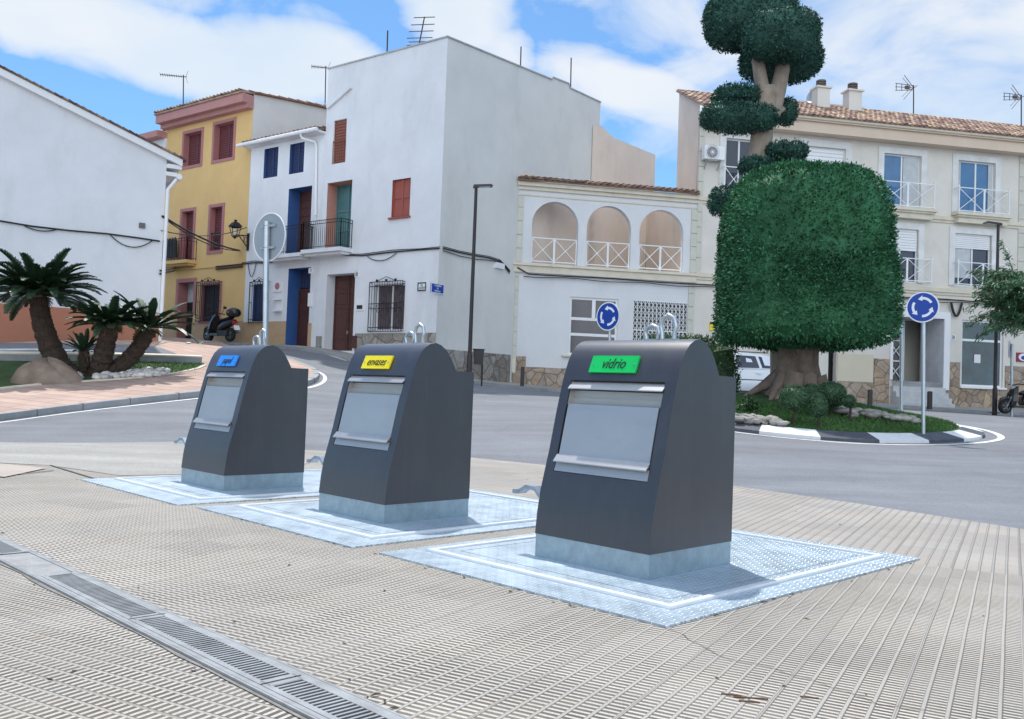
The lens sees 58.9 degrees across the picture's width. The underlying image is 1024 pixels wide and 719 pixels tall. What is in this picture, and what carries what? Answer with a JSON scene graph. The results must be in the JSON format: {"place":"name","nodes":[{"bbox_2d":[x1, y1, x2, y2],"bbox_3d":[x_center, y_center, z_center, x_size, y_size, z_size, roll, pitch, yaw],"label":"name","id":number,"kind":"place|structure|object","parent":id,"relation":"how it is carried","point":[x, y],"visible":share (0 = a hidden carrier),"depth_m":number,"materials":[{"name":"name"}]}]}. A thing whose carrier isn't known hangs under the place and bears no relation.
{"place":"outdoors","nodes":[
{"label":"outdoors","id":0,"kind":"place"},
{"bbox_2d":[0,343,175,353],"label":"back street","id":1,"kind":"structure","parent":0,"point":[120,348],"depth_m":24.44,"materials":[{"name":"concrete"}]},
{"bbox_2d":[0,348,119,352],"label":"gutter strip","id":2,"kind":"object","parent":1,"relation":"on","point":[37,349],"visible":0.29,"depth_m":23.93,"materials":[{"name":"white paint"}]},
{"bbox_2d":[0,442,310,474],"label":"concrete apron","id":3,"kind":"object","parent":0,"point":[139,458],"visible":0.62,"depth_m":10.38,"materials":[{"name":"concrete"}]},
{"bbox_2d":[0,337,312,412],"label":"pavement","id":4,"kind":"structure","parent":0,"point":[25,398],"depth_m":19.89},
{"bbox_2d":[0,351,201,363],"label":"retaining wall","id":5,"kind":"structure","parent":4,"relation":"on","point":[31,356],"depth_m":23.24,"materials":[{"name":"concrete"}]},
{"bbox_2d":[0,361,201,386],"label":"planting bed","id":6,"kind":"object","parent":4,"relation":"on","point":[8,369],"visible":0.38,"depth_m":22.14,"materials":[{"name":"plant"}]},
{"bbox_2d":[10,357,83,384],"bbox_3d":[-10.607,0.366,20.715,1.730,0.871,0.935,2,-2,0],"label":"boulder","id":7,"kind":"object","parent":6,"relation":"on","point":[49,371],"visible":0.77,"depth_m":20.40,"materials":[{"name":"stone"}]},
{"bbox_2d":[0,248,106,364],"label":"cycad","id":8,"kind":"object","parent":6,"relation":"on","point":[36,286],"visible":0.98,"depth_m":21.41,"materials":[{"name":"green plant"}]},
{"bbox_2d":[68,363,90,375],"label":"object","id":9,"kind":"object","parent":6,"relation":"on","point":[85,372],"visible":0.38,"depth_m":21.47,"materials":[{"name":"brown plant"}]},
{"bbox_2d":[60,328,98,370],"bbox_3d":[-10.068,-0.227,21.330,1.112,1.032,1.161,2,-2,0],"label":"cycad","id":10,"kind":"object","parent":9,"relation":"on","point":[83,357],"visible":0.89,"depth_m":21.26,"materials":[{"name":"green plant"}]},
{"bbox_2d":[62,295,161,375],"bbox_3d":[-9.426,-0.464,21.229,2.247,1.985,2.244,2,-2,0],"label":"cycad","id":11,"kind":"object","parent":6,"relation":"on","point":[108,317],"visible":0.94,"depth_m":21.08,"materials":[{"name":"green plant"}]},
{"bbox_2d":[77,366,171,378],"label":"white pebbles","id":12,"kind":"object","parent":6,"relation":"on","point":[148,371],"visible":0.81,"depth_m":21.35,"materials":[{"name":"stone"}]},
{"bbox_2d":[109,290,199,372],"bbox_3d":[-8.717,-0.494,21.922,2.187,2.250,2.322,4,-3,-42],"label":"cycad","id":13,"kind":"object","parent":6,"relation":"on","point":[132,354],"visible":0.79,"depth_m":21.68,"materials":[{"name":"green plant"}]},
{"bbox_2d":[132,360,203,371],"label":"grass","id":14,"kind":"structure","parent":6,"relation":"on","point":[175,363],"depth_m":23.01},
{"bbox_2d":[0,365,206,388],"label":"bed edging","id":15,"kind":"object","parent":4,"relation":"on","point":[196,368],"visible":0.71,"depth_m":21.01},
{"bbox_2d":[0,442,1023,718],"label":"plaza","id":16,"kind":"structure","parent":0,"point":[934,630],"depth_m":3.61,"materials":[{"name":"tile"}]},
{"bbox_2d":[0,464,43,476],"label":"concrete cover","id":17,"kind":"object","parent":16,"relation":"on","point":[7,470],"visible":1,"depth_m":8.66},
{"bbox_2d":[80,469,321,505],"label":"steel platform","id":18,"kind":"structure","parent":16,"relation":"on","point":[172,489],"depth_m":7.54,"materials":[{"name":"metal"}]},
{"bbox_2d":[174,328,308,490],"bbox_3d":[-2.458,0.416,8.184,0.765,1.392,1.009,4,-3,-45],"label":"recycling bin","id":19,"kind":"object","parent":18,"relation":"on","point":[247,430],"visible":1,"depth_m":7.87,"materials":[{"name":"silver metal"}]},
{"bbox_2d":[0,536,409,718],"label":"drain channel","id":20,"kind":"object","parent":16,"relation":"on","point":[297,692],"visible":0.99,"depth_m":3.16,"materials":[{"name":"metal"}]},
{"bbox_2d":[197,489,538,547],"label":"steel platform","id":21,"kind":"structure","parent":16,"relation":"on","point":[488,512],"depth_m":6.19,"materials":[{"name":"metal"}]},
{"bbox_2d":[307,323,473,523],"bbox_3d":[-0.918,0.424,6.723,0.765,1.392,1.009,4,-3,-45],"label":"recycling bin","id":22,"kind":"object","parent":21,"relation":"on","point":[398,450],"visible":1,"depth_m":6.41,"materials":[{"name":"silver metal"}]},
{"bbox_2d":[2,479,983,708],"bbox_3d":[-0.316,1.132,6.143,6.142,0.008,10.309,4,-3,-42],"label":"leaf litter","id":23,"kind":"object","parent":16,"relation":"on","point":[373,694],"visible":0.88,"depth_m":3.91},
{"bbox_2d":[379,529,919,627],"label":"steel platform","id":24,"kind":"structure","parent":16,"relation":"on","point":[760,567],"depth_m":4.70,"materials":[{"name":"metal"}]},
{"bbox_2d":[512,313,735,579],"bbox_3d":[0.628,0.431,5.203,0.765,1.392,1.009,4,-3,-45],"label":"recycling bin","id":25,"kind":"object","parent":24,"relation":"on","point":[637,481],"visible":1,"depth_m":4.89,"materials":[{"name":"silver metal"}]},
{"bbox_2d":[721,693,818,702],"bbox_3d":[0.821,1.070,2.858,0.310,0.002,0.084,2,-2,0],"label":"rust stain","id":26,"kind":"object","parent":16,"relation":"on","point":[737,696],"visible":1,"depth_m":2.86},
{"bbox_2d":[665,628,924,709],"bbox_3d":[0.907,1.083,3.208,0.117,0.001,1.088,4,-2,-37],"label":"paving crack","id":27,"kind":"object","parent":16,"relation":"on","point":[784,672],"visible":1,"depth_m":3.12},
{"bbox_2d":[0,348,1023,528],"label":"road","id":28,"kind":"structure","parent":0,"point":[512,425],"depth_m":13.95,"materials":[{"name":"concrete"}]},
{"bbox_2d":[0,357,318,420],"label":"kerb","id":29,"kind":"structure","parent":28,"relation":"on","point":[19,414],"depth_m":17.83,"materials":[{"name":"concrete"}]},
{"bbox_2d":[0,372,326,422],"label":"road marking","id":30,"kind":"object","parent":28,"relation":"on","point":[324,379],"visible":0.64,"depth_m":18.20,"materials":[{"name":"white paint"}]},
{"bbox_2d":[253,213,285,344],"bbox_3d":[-4.805,-0.922,17.553,0.956,3.882,0.196,1,-2,32],"label":"road sign","id":31,"kind":"object","parent":28,"relation":"on","point":[269,237],"visible":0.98,"depth_m":17.53,"materials":[{"name":"white metal"}]},
{"bbox_2d":[473,349,484,385],"bbox_3d":[-1.095,0.304,29.320,0.390,1.285,0.370,2,-2,0],"label":"litter bin","id":32,"kind":"object","parent":28,"relation":"on","point":[478,354],"visible":0.83,"depth_m":29.18,"materials":[{"name":"metal"}]},
{"bbox_2d":[466,184,492,371],"bbox_3d":[-1.078,-2.362,28.727,0.707,6.437,0.353,3,-2,-11],"label":"lamp post","id":33,"kind":"object","parent":28,"relation":"on","point":[470,335],"visible":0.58,"depth_m":28.65,"materials":[{"name":"metal"}]},
{"bbox_2d":[596,302,619,339],"bbox_3d":[2.555,-0.158,24.024,0.762,2.727,0.170,0,-3,43],"label":"roundabout sign","id":34,"kind":"object","parent":28,"relation":"on","point":[608,316],"visible":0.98,"depth_m":24.00,"materials":[{"name":"metal"}]},
{"bbox_2d":[222,342,1023,414],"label":"kerb","id":35,"kind":"structure","parent":28,"relation":"on","point":[549,389],"depth_m":33.28,"materials":[{"name":"concrete"}]},
{"bbox_2d":[734,351,769,392],"bbox_3d":[7.196,0.558,31.504,4.540,1.715,2.140,2,-2,-6],"label":"parked suv","id":36,"kind":"object","parent":28,"relation":"on","point":[755,371],"visible":0.12,"depth_m":30.75,"materials":[{"name":"white paint"}]},
{"bbox_2d":[735,422,984,443],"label":"roundabout kerb","id":37,"kind":"structure","parent":28,"relation":"on","point":[963,433],"depth_m":16.89,"materials":[{"name":"white paint"}]},
{"bbox_2d":[867,390,872,404],"bbox_3d":[13.421,1.422,33.988,0.140,0.585,0.140,2,-2,0],"label":"bollard","id":38,"kind":"object","parent":28,"relation":"on","point":[870,397],"visible":0.89,"depth_m":33.92,"materials":[{"name":"metal"}]},
{"bbox_2d":[737,425,1004,444],"bbox_3d":[6.100,1.437,20.671,9.027,0.422,9.029,2,-2,0],"label":"roundabout line","id":39,"kind":"object","parent":28,"relation":"on","point":[1000,437],"visible":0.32,"depth_m":16.64,"materials":[{"name":"white paint"}]},
{"bbox_2d":[906,292,939,433],"bbox_3d":[7.851,0.130,17.358,0.592,2.851,0.148,1,-2,36],"label":"roundabout sign","id":40,"kind":"object","parent":28,"relation":"on","point":[923,308],"visible":0.96,"depth_m":17.34,"materials":[{"name":"metal"}]},
{"bbox_2d":[927,391,932,409],"bbox_3d":[15.658,1.531,33.987,0.140,0.681,0.140,2,-2,0],"label":"bollard","id":41,"kind":"object","parent":28,"relation":"on","point":[929,398],"visible":1,"depth_m":33.92,"materials":[{"name":"metal"}]},
{"bbox_2d":[982,221,1002,415],"bbox_3d":[17.610,-1.507,33.289,0.711,7.137,0.360,2,-2,0],"label":"lamp post","id":42,"kind":"object","parent":28,"relation":"on","point":[995,388],"visible":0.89,"depth_m":33.21,"materials":[{"name":"metal"}]},
{"bbox_2d":[963,240,1023,343],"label":"feathery tree","id":43,"kind":"object","parent":28,"relation":"on","point":[1005,290],"visible":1,"depth_m":30.47,"materials":[{"name":"green plant"}]},
{"bbox_2d":[1008,340,1012,416],"bbox_3d":[18.176,0.688,33.019,0.175,2.773,0.636,1,-2,33],"label":"road sign","id":44,"kind":"object","parent":28,"relation":"on","point":[1010,350],"visible":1,"depth_m":32.99,"materials":[{"name":"white metal"}]},
{"bbox_2d":[998,376,1023,413],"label":"scooter","id":45,"kind":"object","parent":28,"relation":"on","point":[1009,401],"visible":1,"depth_m":32.76,"materials":[{"name":"metal"}]},
{"bbox_2d":[0,0,1023,192],"label":"sky","id":46,"kind":"structure","parent":0,"point":[961,58],"materials":[{"name":"blue"}]},
{"bbox_2d":[198,339,1023,411],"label":"pavement","id":47,"kind":"structure","parent":0,"point":[538,386],"depth_m":34.07,"materials":[{"name":"concrete"}]},
{"bbox_2d":[203,305,240,341],"bbox_3d":[-11.717,-1.448,36.661,2.182,1.473,0.898,1,-2,27],"label":"scooter","id":48,"kind":"object","parent":47,"relation":"on","point":[217,326],"visible":0.99,"depth_m":36.26,"materials":[{"name":"plastic"}]},
{"bbox_2d":[520,367,524,385],"bbox_3d":[0.367,0.630,31.997,0.140,0.752,0.140,2,-2,0],"label":"bollard","id":49,"kind":"object","parent":47,"relation":"on","point":[522,374],"visible":0.89,"depth_m":31.93,"materials":[{"name":"metal"}]},
{"bbox_2d":[533,458,988,511],"bbox_3d":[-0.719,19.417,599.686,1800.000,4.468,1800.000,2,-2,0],"label":"ground","id":50,"kind":"structure","parent":0,"point":[967,509],"depth_m":8.61,"materials":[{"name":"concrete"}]},
{"bbox_2d":[0,65,186,342],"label":"plain white house","id":51,"kind":"structure","parent":50,"relation":"on","point":[66,163],"depth_m":25.84,"materials":[{"name":"paint"}]},
{"bbox_2d":[0,220,159,247],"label":"cable","id":52,"kind":"object","parent":51,"relation":"attached to","point":[110,234],"visible":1,"depth_m":25.84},
{"bbox_2d":[162,215,239,250],"bbox_3d":[-10.805,-4.345,32.160,0.106,0.656,10.268,2,-2,-5],"label":"cable","id":53,"kind":"object","parent":51,"relation":"attached to","point":[179,226],"visible":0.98,"depth_m":31.03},
{"bbox_2d":[159,263,242,274],"bbox_3d":[-11.393,-3.220,33.908,2.743,1.781,13.682,3,-2,-19],"label":"cable","id":54,"kind":"object","parent":51,"relation":"attached to","point":[215,268],"visible":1,"depth_m":37.40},
{"bbox_2d":[161,227,246,235],"bbox_3d":[-10.650,-4.623,32.038,0.032,1.900,10.000,2,-2,-3],"label":"cable","id":55,"kind":"object","parent":51,"relation":"attached to","point":[203,235],"visible":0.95,"depth_m":31.20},
{"bbox_2d":[138,130,167,148],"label":"white rear house","id":56,"kind":"structure","parent":50,"relation":"on","point":[159,137],"depth_m":41.07,"materials":[{"name":"paint"}]},
{"bbox_2d":[154,88,326,342],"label":"ochre house","id":57,"kind":"structure","parent":50,"relation":"on","point":[209,193],"depth_m":38.74,"materials":[{"name":"paint"}]},
{"bbox_2d":[185,212,193,259],"bbox_3d":[-14.037,-5.373,39.831,0.881,2.193,0.072,1,-2,37],"label":"balcony door","id":58,"kind":"structure","parent":57,"relation":"in","point":[189,226],"depth_m":39.94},
{"bbox_2d":[186,284,193,338],"bbox_3d":[-13.941,-1.907,39.791,1.154,2.863,0.084,1,-2,37],"label":"door","id":59,"kind":"structure","parent":57,"relation":"in","point":[190,286],"depth_m":40.00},
{"bbox_2d":[188,134,200,165],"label":"window","id":60,"kind":"structure","parent":57,"relation":"in","point":[195,140],"depth_m":40.05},
{"bbox_2d":[203,285,219,320],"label":"window","id":61,"kind":"structure","parent":57,"relation":"in","point":[214,287],"depth_m":38.56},
{"bbox_2d":[214,208,221,249],"bbox_3d":[-12.375,-5.521,38.596,0.827,1.851,0.072,1,-2,37],"label":"balcony door","id":62,"kind":"structure","parent":57,"relation":"in","point":[218,216],"depth_m":38.71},
{"bbox_2d":[219,124,233,158],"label":"window","id":63,"kind":"structure","parent":57,"relation":"in","point":[226,132],"depth_m":38.70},
{"bbox_2d":[236,126,325,346],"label":"house","id":64,"kind":"structure","parent":50,"relation":"on","point":[286,176],"depth_m":35.73,"materials":[{"name":"paint"}]},
{"bbox_2d":[228,219,249,250],"bbox_3d":[-10.977,-5.037,36.569,0.505,1.139,1.016,1,-2,30],"label":"wall lantern","id":65,"kind":"object","parent":64,"relation":"attached to","point":[234,224],"depth_m":36.38,"materials":[{"name":"black metal"}]},
{"bbox_2d":[254,284,262,321],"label":"window","id":66,"kind":"structure","parent":64,"relation":"in","point":[259,287],"depth_m":36.57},
{"bbox_2d":[266,148,278,177],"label":"window","id":67,"kind":"structure","parent":64,"relation":"in","point":[272,155],"depth_m":36.55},
{"bbox_2d":[291,143,304,173],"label":"window","id":68,"kind":"structure","parent":64,"relation":"in","point":[297,166],"depth_m":35.60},
{"bbox_2d":[296,288,309,345],"bbox_3d":[-7.919,-1.478,35.422,1.314,2.609,0.080,1,-2,37],"label":"door","id":69,"kind":"structure","parent":64,"relation":"in","point":[303,309],"depth_m":35.64,"materials":[{"name":"brown wood"}]},
{"bbox_2d":[298,190,311,251],"bbox_3d":[-7.906,-5.344,35.665,1.373,2.638,0.072,1,-2,37],"label":"balcony door","id":70,"kind":"structure","parent":64,"relation":"in","point":[305,197],"depth_m":35.90,"materials":[{"name":"brown wood"}]},
{"bbox_2d":[300,270,310,287],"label":"transom window","id":71,"kind":"structure","parent":64,"relation":"in","point":[305,278],"depth_m":35.69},
{"bbox_2d":[300,35,654,381],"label":"white corner house","id":72,"kind":"structure","parent":50,"relation":"on","point":[422,139],"depth_m":32.87,"materials":[{"name":"paint"}]},
{"bbox_2d":[332,119,346,163],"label":"window","id":73,"kind":"structure","parent":72,"relation":"in","point":[339,141],"depth_m":34.07,"materials":[{"name":"brown wood"}]},
{"bbox_2d":[242,246,439,276],"bbox_3d":[-6.768,-3.634,33.891,10.776,0.677,0.050,1,-2,37],"label":"cable","id":74,"kind":"object","parent":72,"relation":"attached to","point":[384,252],"visible":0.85,"depth_m":32.34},
{"bbox_2d":[335,184,351,247],"bbox_3d":[-6.171,-5.373,34.247,1.343,2.518,0.065,1,-2,37],"label":"balcony door","id":75,"kind":"structure","parent":72,"relation":"in","point":[344,192],"depth_m":34.42,"materials":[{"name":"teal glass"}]},
{"bbox_2d":[332,275,354,350],"bbox_3d":[-6.130,-1.571,33.863,1.525,3.133,0.120,1,-2,37],"label":"door","id":76,"kind":"structure","parent":72,"relation":"in","point":[344,285],"depth_m":34.02,"materials":[{"name":"brown wood"}]},
{"bbox_2d":[376,284,404,330],"bbox_3d":[-4.238,-1.838,32.209,1.523,1.647,0.065,1,-2,37],"label":"window","id":77,"kind":"structure","parent":72,"relation":"in","point":[386,287],"depth_m":32.27,"materials":[{"name":"white glass"}]},
{"bbox_2d":[388,178,410,219],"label":"window","id":78,"kind":"structure","parent":72,"relation":"in","point":[401,197],"depth_m":32.00,"materials":[{"name":"wood"}]},
{"bbox_2d":[407,17,434,45],"bbox_3d":[-3.366,-11.993,33.411,1.026,1.299,0.068,2,-2,5],"label":"tv antenna","id":79,"kind":"object","parent":72,"relation":"on","point":[421,31],"visible":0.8,"depth_m":33.40,"materials":[{"name":"paint"}]},
{"bbox_2d":[417,282,426,290],"bbox_3d":[-3.088,-2.500,31.105,0.396,0.295,0.033,1,-2,37],"label":"wall plaque","id":80,"kind":"object","parent":72,"relation":"attached to","point":[421,286],"depth_m":31.08,"materials":[{"name":"white ceramic"}]},
{"bbox_2d":[430,282,443,294],"bbox_3d":[-2.521,-2.398,30.649,0.034,0.342,0.660,1,-2,37],"label":"street sign","id":81,"kind":"object","parent":72,"relation":"attached to","point":[436,288],"visible":1,"depth_m":30.63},
{"bbox_2d":[443,246,509,273],"bbox_3d":[-1.206,-3.534,32.335,0.050,0.486,3.803,1,-2,37],"label":"cable","id":82,"kind":"object","parent":72,"relation":"attached to","point":[483,256],"visible":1,"depth_m":32.26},
{"bbox_2d":[511,171,699,386],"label":"arcade house","id":83,"kind":"structure","parent":50,"relation":"on","point":[555,323],"depth_m":34.92,"materials":[{"name":"paint"}]},
{"bbox_2d":[568,297,617,354],"bbox_3d":[3.107,-1.246,34.845,1.928,2.230,0.070,2,-2,-11],"label":"window","id":84,"kind":"structure","parent":83,"relation":"in","point":[583,325],"depth_m":34.80,"materials":[{"name":"white metal"}]},
{"bbox_2d":[633,293,687,339],"bbox_3d":[5.743,-1.227,35.381,2.236,2.592,0.228,2,-2,-11],"label":"window","id":85,"kind":"structure","parent":83,"relation":"in","point":[646,313],"depth_m":35.37,"materials":[{"name":"white"}]},
{"bbox_2d":[517,267,983,303],"bbox_3d":[16.349,-2.601,37.251,32.961,0.374,0.050,2,-2,-11],"label":"cable","id":86,"kind":"object","parent":83,"relation":"attached to","point":[643,281],"visible":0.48,"depth_m":35.02,"materials":[{"name":"rubber"}]},
{"bbox_2d":[950,302,962,316],"bbox_3d":[18.458,-2.065,37.660,0.584,0.604,0.100,2,-2,-11],"label":"cable loop","id":87,"kind":"object","parent":86,"relation":"hanging from","point":[959,310],"visible":1,"depth_m":37.63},
{"bbox_2d":[674,79,1023,407],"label":"apartment block","id":88,"kind":"structure","parent":50,"relation":"on","point":[955,183],"depth_m":37.63,"materials":[{"name":"beige paint"}]},
{"bbox_2d":[701,145,724,170],"bbox_3d":[7.890,-7.927,35.634,0.845,0.911,0.436,2,-2,-11],"label":"air conditioner","id":89,"kind":"object","parent":88,"relation":"attached to","point":[713,153],"visible":1,"depth_m":35.47,"materials":[{"name":"white metal"}]},
{"bbox_2d":[725,139,749,185],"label":"window","id":90,"kind":"structure","parent":88,"relation":"in","point":[735,149],"depth_m":36.18,"materials":[{"name":"white glass"}]},
{"bbox_2d":[806,147,844,162],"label":"window","id":91,"kind":"structure","parent":88,"relation":"in","point":[824,154],"depth_m":36.92,"materials":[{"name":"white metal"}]},
{"bbox_2d":[828,352,833,381],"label":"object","id":92,"kind":"structure","parent":88,"relation":"in","point":[830,356],"depth_m":36.92,"materials":[{"name":"black metal"}]},
{"bbox_2d":[892,320,904,380],"bbox_3d":[16.034,-0.391,38.701,1.528,2.701,0.141,2,-2,-11],"label":"entrance door","id":93,"kind":"structure","parent":88,"relation":"in","point":[895,345],"depth_m":38.77,"materials":[{"name":"white metal"}]},
{"bbox_2d":[884,154,919,207],"bbox_3d":[16.087,-7.349,37.579,1.713,2.233,0.075,2,-2,-11],"label":"window","id":94,"kind":"structure","parent":88,"relation":"in","point":[902,168],"depth_m":37.59,"materials":[{"name":"glass"}]},
{"bbox_2d":[895,75,915,113],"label":"tv antenna","id":95,"kind":"object","parent":88,"relation":"on","point":[907,87],"visible":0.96,"depth_m":40.40,"materials":[{"name":"paint"}]},
{"bbox_2d":[894,229,916,282],"bbox_3d":[15.982,-4.292,37.462,1.611,2.202,0.110,2,-2,-11],"label":"window","id":96,"kind":"structure","parent":88,"relation":"in","point":[907,245],"depth_m":37.53,"materials":[{"name":"white metal"}]},
{"bbox_2d":[954,233,989,286],"bbox_3d":[19.285,-4.148,38.104,1.743,2.202,0.110,2,-2,-11],"label":"window","id":97,"kind":"structure","parent":88,"relation":"in","point":[968,247],"depth_m":38.08,"materials":[{"name":"white metal"}]},
{"bbox_2d":[958,161,992,213],"bbox_3d":[19.488,-7.202,38.240,1.774,2.233,0.075,2,-2,-11],"label":"window","id":98,"kind":"structure","parent":88,"relation":"in","point":[970,174],"depth_m":38.25,"materials":[{"name":"glass"}]},
{"bbox_2d":[959,320,1006,389],"bbox_3d":[19.715,-0.195,37.990,2.194,2.851,0.260,2,-2,-11],"label":"shop window","id":99,"kind":"structure","parent":88,"relation":"in","point":[977,361],"depth_m":38.06,"materials":[{"name":"glass"}]},
{"bbox_2d":[1003,85,1023,125],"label":"tv antenna","id":100,"kind":"object","parent":88,"relation":"on","point":[1015,96],"visible":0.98,"depth_m":40.39,"materials":[{"name":"paint"}]},
{"bbox_2d":[735,392,959,432],"bbox_3d":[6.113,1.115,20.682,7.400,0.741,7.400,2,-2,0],"label":"roundabout lawn","id":101,"kind":"structure","parent":0,"point":[762,397],"depth_m":18.70,"materials":[{"name":"plant"}]},
{"bbox_2d":[640,333,742,392],"bbox_3d":[4.426,0.348,23.103,2.782,2.066,2.041,2,-2,0],"label":"clipped hedge","id":102,"kind":"object","parent":101,"relation":"on","point":[724,355],"visible":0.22,"depth_m":22.45,"materials":[{"name":"green plant"}]},
{"bbox_2d":[735,393,764,413],"bbox_3d":[4.946,0.917,18.957,0.623,0.460,0.963,1,-2,21],"label":"shrub","id":103,"kind":"object","parent":101,"relation":"on","point":[748,403],"visible":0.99,"depth_m":18.73,"materials":[{"name":"green plant"}]},
{"bbox_2d":[698,0,827,372],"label":"cloud pruned tree","id":104,"kind":"object","parent":101,"relation":"on","point":[777,45],"visible":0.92,"depth_m":22.47,"materials":[{"name":"green plant"}]},
{"bbox_2d":[778,384,809,424],"bbox_3d":[5.428,0.895,17.488,0.607,0.849,0.608,2,-2,0],"label":"round bush","id":105,"kind":"object","parent":101,"relation":"on","point":[794,398],"visible":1,"depth_m":17.33,"materials":[{"name":"green plant"}]},
{"bbox_2d":[710,157,906,399],"bbox_3d":[6.613,-1.707,20.661,3.870,5.587,3.701,2,-2,0],"label":"clipped ficus","id":106,"kind":"object","parent":101,"relation":"on","point":[807,267],"visible":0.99,"depth_m":19.22,"materials":[{"name":"green plant"}]},
{"bbox_2d":[802,382,822,416],"bbox_3d":[6.126,0.841,18.597,0.478,0.761,0.476,2,-2,0],"label":"round bush","id":107,"kind":"object","parent":101,"relation":"on","point":[812,388],"visible":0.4,"depth_m":18.46,"materials":[{"name":"green plant"}]},
{"bbox_2d":[808,393,827,428],"bbox_3d":[5.831,0.997,17.282,0.385,0.734,0.392,2,-2,0],"label":"round bush","id":108,"kind":"object","parent":101,"relation":"on","point":[818,406],"visible":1,"depth_m":17.20,"materials":[{"name":"green plant"}]},
{"bbox_2d":[735,406,920,425],"bbox_3d":[6.260,1.133,18.386,4.712,0.436,1.435,3,-2,-25],"label":"rock border","id":109,"kind":"object","parent":101,"relation":"on","point":[746,418],"visible":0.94,"depth_m":18.62,"materials":[{"name":"stone"}]},
{"bbox_2d":[819,381,846,414],"bbox_3d":[6.649,0.817,18.889,0.652,0.780,0.653,2,-2,0],"label":"round bush","id":110,"kind":"object","parent":101,"relation":"on","point":[834,392],"visible":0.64,"depth_m":18.68,"materials":[{"name":"green plant"}]},
{"bbox_2d":[842,393,856,420],"bbox_3d":[6.835,0.990,18.383,0.299,0.619,0.287,2,-2,0],"label":"round bush","id":111,"kind":"object","parent":101,"relation":"on","point":[849,401],"visible":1,"depth_m":18.34,"materials":[{"name":"green plant"}]},
{"bbox_2d":[899,322,903,410],"bbox_3d":[9.862,0.249,23.015,0.178,2.513,0.317,2,-2,13],"label":"road sign","id":112,"kind":"object","parent":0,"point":[901,371],"visible":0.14,"depth_m":22.99,"materials":[{"name":"white metal"}]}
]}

